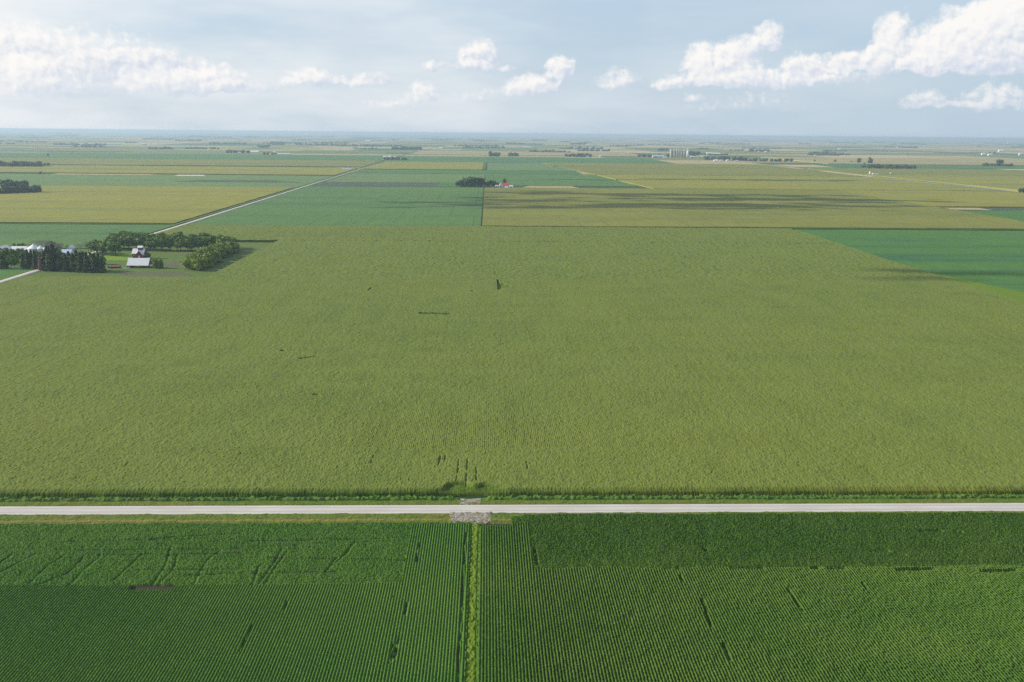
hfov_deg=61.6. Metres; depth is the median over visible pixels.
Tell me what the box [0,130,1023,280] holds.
ground
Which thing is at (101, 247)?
tree
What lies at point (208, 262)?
tree
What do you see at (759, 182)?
corn field
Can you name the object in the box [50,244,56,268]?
spruce tree
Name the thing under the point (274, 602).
soybean crop
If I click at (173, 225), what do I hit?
roadside grass
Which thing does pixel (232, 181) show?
dark strip
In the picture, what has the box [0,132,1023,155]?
distant woods
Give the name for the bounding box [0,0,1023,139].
sky
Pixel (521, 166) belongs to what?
soybean field
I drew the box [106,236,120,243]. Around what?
tree
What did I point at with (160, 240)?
tree
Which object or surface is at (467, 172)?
soybean field
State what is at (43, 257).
spruce tree
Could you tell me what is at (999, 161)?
tree
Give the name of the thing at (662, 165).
corn field
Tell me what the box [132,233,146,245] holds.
tree
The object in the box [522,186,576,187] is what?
stubble strip
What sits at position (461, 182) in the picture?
tree
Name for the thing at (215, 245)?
tree
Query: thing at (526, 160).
soybean field
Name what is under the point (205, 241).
tree
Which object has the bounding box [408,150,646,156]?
corn field
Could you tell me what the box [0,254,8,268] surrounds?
spruce tree
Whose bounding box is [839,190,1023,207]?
corn field
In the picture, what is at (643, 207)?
corn field
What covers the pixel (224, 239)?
tree
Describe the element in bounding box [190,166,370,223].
roadside grass
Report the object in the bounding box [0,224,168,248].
soybean field
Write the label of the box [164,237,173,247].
tree
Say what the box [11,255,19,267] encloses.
tree
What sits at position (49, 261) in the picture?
spruce tree
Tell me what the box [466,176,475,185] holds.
tree
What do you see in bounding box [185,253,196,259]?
tree
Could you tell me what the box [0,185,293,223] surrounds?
corn field
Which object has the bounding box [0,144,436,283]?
gravel road
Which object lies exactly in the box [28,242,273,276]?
farm lawn
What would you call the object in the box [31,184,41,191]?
tree
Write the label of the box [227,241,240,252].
tree
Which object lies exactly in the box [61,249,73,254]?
machine shed
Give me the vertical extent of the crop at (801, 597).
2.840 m
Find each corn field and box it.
[0,158,381,166]
[0,165,357,175]
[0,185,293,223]
[0,224,1023,498]
[364,161,483,169]
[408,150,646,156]
[482,187,1023,229]
[543,163,787,167]
[559,166,864,176]
[596,174,998,190]
[764,157,1023,165]
[807,168,1023,175]
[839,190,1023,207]
[864,174,1023,190]
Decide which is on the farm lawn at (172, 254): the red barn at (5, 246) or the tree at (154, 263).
the tree at (154, 263)
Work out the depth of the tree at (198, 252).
790.67 m
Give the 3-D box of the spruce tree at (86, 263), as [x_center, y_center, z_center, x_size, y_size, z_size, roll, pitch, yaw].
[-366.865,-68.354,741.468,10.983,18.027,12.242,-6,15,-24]
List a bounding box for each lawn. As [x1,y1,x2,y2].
[0,249,92,279]
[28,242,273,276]
[99,254,131,259]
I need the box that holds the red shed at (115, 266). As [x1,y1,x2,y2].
[109,265,120,267]
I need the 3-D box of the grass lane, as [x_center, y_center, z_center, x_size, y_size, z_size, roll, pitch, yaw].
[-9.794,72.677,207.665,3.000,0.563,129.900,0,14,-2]
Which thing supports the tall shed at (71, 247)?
on the lawn at (17, 265)
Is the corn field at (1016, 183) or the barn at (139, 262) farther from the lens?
the corn field at (1016, 183)
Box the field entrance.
[460,498,481,504]
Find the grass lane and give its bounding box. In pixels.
[465,523,479,681]
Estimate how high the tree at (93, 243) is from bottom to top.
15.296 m
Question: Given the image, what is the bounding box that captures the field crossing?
[449,511,493,523]
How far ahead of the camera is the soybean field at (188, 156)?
4034.62 m
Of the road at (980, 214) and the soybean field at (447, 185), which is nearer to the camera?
the road at (980, 214)
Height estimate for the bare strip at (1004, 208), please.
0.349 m
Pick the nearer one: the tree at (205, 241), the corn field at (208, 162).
the tree at (205, 241)
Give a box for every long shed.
[10,246,29,249]
[652,155,663,157]
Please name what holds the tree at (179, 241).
on the farm lawn at (172, 254)
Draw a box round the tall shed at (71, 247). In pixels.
[66,244,75,249]
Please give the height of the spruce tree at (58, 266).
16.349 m
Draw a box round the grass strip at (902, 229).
[790,228,1023,230]
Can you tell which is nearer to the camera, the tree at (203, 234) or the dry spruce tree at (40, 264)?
the dry spruce tree at (40, 264)
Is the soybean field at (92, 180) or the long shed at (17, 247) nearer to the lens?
the long shed at (17, 247)
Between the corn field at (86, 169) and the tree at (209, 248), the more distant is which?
the corn field at (86, 169)
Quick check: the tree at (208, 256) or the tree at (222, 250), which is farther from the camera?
the tree at (222, 250)
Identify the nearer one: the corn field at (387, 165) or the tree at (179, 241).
the tree at (179, 241)
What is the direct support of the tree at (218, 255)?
on the farm lawn at (172, 254)
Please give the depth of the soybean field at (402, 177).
2312.13 m
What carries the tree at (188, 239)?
on the farm lawn at (172, 254)
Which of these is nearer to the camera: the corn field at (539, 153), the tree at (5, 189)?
the tree at (5, 189)
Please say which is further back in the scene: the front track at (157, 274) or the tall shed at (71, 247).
the tall shed at (71, 247)
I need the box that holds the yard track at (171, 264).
[164,262,179,267]
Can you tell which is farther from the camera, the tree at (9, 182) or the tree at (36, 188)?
the tree at (9, 182)
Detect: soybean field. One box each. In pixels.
[0,152,397,160]
[0,174,331,187]
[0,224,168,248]
[190,186,483,225]
[325,173,484,182]
[353,169,582,174]
[388,156,675,163]
[437,183,483,186]
[485,174,638,186]
[486,163,574,170]
[795,229,1023,291]
[809,164,1023,168]
[960,210,1023,220]
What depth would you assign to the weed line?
1110.33 m
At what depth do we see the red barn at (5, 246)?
842.09 m
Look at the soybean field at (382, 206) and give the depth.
1377.25 m
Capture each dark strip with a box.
[174,180,300,182]
[313,182,439,186]
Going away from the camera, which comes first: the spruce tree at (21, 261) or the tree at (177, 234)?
the spruce tree at (21, 261)
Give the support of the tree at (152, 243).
on the farm lawn at (172, 254)
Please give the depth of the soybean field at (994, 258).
936.50 m
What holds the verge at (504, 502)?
on the ground at (932, 148)
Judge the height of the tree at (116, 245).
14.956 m
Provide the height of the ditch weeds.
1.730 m
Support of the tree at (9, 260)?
on the lawn at (17, 265)
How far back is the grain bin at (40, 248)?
829.97 m
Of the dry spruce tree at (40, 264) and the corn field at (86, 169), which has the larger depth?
the corn field at (86, 169)
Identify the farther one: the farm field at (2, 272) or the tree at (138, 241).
the tree at (138, 241)
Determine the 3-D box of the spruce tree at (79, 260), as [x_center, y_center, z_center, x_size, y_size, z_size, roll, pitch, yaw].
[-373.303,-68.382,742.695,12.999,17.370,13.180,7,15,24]
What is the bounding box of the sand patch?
[175,175,204,175]
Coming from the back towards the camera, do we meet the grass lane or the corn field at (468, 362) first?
the corn field at (468, 362)
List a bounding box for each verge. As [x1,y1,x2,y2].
[0,498,1023,505]
[0,511,1023,523]
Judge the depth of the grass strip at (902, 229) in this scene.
1136.91 m
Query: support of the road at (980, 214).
on the ground at (932, 148)
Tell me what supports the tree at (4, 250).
on the lawn at (17, 265)
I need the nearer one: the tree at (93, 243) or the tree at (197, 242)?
the tree at (93, 243)
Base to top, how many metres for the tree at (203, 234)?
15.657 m
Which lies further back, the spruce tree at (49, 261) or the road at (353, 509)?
the spruce tree at (49, 261)
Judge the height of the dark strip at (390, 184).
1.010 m
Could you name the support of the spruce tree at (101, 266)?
on the farm lawn at (172, 254)
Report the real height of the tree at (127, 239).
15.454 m
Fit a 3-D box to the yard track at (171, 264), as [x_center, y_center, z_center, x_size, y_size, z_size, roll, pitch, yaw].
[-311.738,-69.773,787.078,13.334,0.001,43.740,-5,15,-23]
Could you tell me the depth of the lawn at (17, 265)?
763.62 m
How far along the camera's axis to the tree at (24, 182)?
1728.29 m
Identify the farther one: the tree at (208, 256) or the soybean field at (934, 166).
the soybean field at (934, 166)
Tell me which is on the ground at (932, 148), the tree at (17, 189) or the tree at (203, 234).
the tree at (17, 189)
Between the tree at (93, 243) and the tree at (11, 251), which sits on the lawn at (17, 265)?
the tree at (11, 251)
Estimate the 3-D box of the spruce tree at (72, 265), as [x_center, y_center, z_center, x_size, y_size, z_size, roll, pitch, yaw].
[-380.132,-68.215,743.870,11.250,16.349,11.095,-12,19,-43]
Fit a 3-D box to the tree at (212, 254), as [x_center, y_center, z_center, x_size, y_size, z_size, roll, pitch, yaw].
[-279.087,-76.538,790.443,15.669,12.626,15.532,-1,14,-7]
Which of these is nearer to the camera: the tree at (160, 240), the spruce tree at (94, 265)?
the spruce tree at (94, 265)
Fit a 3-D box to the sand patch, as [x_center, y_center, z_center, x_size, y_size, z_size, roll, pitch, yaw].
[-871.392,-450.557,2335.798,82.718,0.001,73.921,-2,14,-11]
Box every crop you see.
[0,522,471,681]
[476,512,1023,681]
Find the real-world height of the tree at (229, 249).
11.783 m
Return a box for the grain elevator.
[670,148,688,157]
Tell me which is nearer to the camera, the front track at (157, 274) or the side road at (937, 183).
the front track at (157, 274)
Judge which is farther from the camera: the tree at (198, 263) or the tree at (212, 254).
the tree at (212, 254)
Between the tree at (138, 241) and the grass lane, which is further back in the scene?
the tree at (138, 241)
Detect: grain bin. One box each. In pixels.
[27,244,37,252]
[37,245,43,256]
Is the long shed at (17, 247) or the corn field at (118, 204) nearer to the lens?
the long shed at (17, 247)
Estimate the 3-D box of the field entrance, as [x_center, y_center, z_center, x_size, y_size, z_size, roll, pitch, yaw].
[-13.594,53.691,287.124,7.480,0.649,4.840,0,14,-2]
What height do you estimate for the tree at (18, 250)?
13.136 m
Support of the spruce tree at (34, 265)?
on the ground at (932, 148)
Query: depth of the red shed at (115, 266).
765.25 m
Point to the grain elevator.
(679, 153)
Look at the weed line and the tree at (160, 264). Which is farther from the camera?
the weed line
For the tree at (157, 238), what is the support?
on the farm lawn at (172, 254)
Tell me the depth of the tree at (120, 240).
879.65 m
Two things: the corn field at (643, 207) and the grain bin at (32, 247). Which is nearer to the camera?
the grain bin at (32, 247)
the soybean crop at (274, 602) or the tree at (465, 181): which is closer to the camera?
the soybean crop at (274, 602)
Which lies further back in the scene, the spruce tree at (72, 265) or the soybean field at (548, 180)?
the soybean field at (548, 180)
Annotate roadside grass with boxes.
[143,151,415,233]
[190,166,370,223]
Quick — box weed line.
[0,223,172,224]
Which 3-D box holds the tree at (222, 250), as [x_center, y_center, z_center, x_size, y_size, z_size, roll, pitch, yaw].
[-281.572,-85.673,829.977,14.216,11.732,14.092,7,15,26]
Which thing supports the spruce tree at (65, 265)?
on the farm lawn at (172, 254)
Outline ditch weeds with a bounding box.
[0,493,1023,501]
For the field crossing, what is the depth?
274.50 m
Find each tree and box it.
[0,247,8,256]
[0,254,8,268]
[1,180,14,185]
[1,186,9,193]
[5,255,16,265]
[8,248,15,254]
[11,187,19,192]
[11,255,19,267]
[14,248,24,256]
[18,180,29,187]
[20,253,23,267]
[22,249,31,268]
[30,250,37,269]
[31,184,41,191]
[36,252,42,269]
[41,251,45,268]
[42,246,58,270]
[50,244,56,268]
[54,253,61,270]
[60,253,70,271]
[68,253,78,271]
[74,252,84,271]
[81,251,91,271]
[88,239,101,252]
[88,253,98,271]
[96,243,106,252]
[98,257,106,272]
[105,244,114,251]
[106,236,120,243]
[107,241,122,254]
[117,235,126,248]
[121,235,134,249]
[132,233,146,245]
[132,235,145,246]
[143,237,151,249]
[146,238,157,250]
[151,258,157,267]
[153,235,167,250]
[155,238,165,247]
[157,259,163,267]
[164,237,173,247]
[171,231,182,239]
[174,237,184,250]
[180,257,194,268]
[183,236,195,248]
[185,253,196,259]
[189,257,207,270]
[194,237,202,249]
[195,250,202,256]
[197,237,210,245]
[199,246,214,251]
[200,232,209,246]
[200,253,216,266]
[203,251,217,264]
[203,257,211,267]
[208,235,215,243]
[209,243,222,247]
[211,251,223,262]
[214,236,231,242]
[217,246,226,257]
[219,245,233,254]
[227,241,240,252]
[458,180,463,186]
[462,177,469,186]
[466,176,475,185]
[473,176,485,186]
[996,159,1004,163]
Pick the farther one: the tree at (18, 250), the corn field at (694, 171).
the corn field at (694, 171)
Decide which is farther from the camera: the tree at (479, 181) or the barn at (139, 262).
the tree at (479, 181)
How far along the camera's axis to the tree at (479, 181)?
1969.41 m
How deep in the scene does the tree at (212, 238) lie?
898.14 m
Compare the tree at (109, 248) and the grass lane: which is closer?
the grass lane
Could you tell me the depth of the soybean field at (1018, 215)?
1397.23 m
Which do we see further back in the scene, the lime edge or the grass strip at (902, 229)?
the grass strip at (902, 229)
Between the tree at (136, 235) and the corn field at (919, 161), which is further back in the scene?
the corn field at (919, 161)
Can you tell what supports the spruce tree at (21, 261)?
on the lawn at (17, 265)
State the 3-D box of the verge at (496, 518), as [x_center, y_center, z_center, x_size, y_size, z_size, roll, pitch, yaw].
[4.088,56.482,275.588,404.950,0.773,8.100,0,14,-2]
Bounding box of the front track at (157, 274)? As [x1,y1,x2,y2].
[118,271,193,276]
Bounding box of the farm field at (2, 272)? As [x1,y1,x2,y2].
[0,269,31,274]
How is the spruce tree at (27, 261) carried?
on the lawn at (17, 265)
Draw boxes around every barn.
[0,245,10,248]
[126,258,151,267]
[131,246,146,257]
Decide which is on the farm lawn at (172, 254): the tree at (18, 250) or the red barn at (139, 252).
the red barn at (139, 252)
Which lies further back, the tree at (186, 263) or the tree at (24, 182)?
the tree at (24, 182)
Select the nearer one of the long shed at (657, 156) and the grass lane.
the grass lane
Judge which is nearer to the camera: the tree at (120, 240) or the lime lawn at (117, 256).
the lime lawn at (117, 256)
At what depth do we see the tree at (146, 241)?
876.72 m
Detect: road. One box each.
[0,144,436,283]
[0,503,1023,514]
[840,173,1016,191]
[930,206,1023,222]
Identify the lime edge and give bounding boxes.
[936,274,1023,301]
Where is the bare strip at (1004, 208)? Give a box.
[982,208,1023,209]

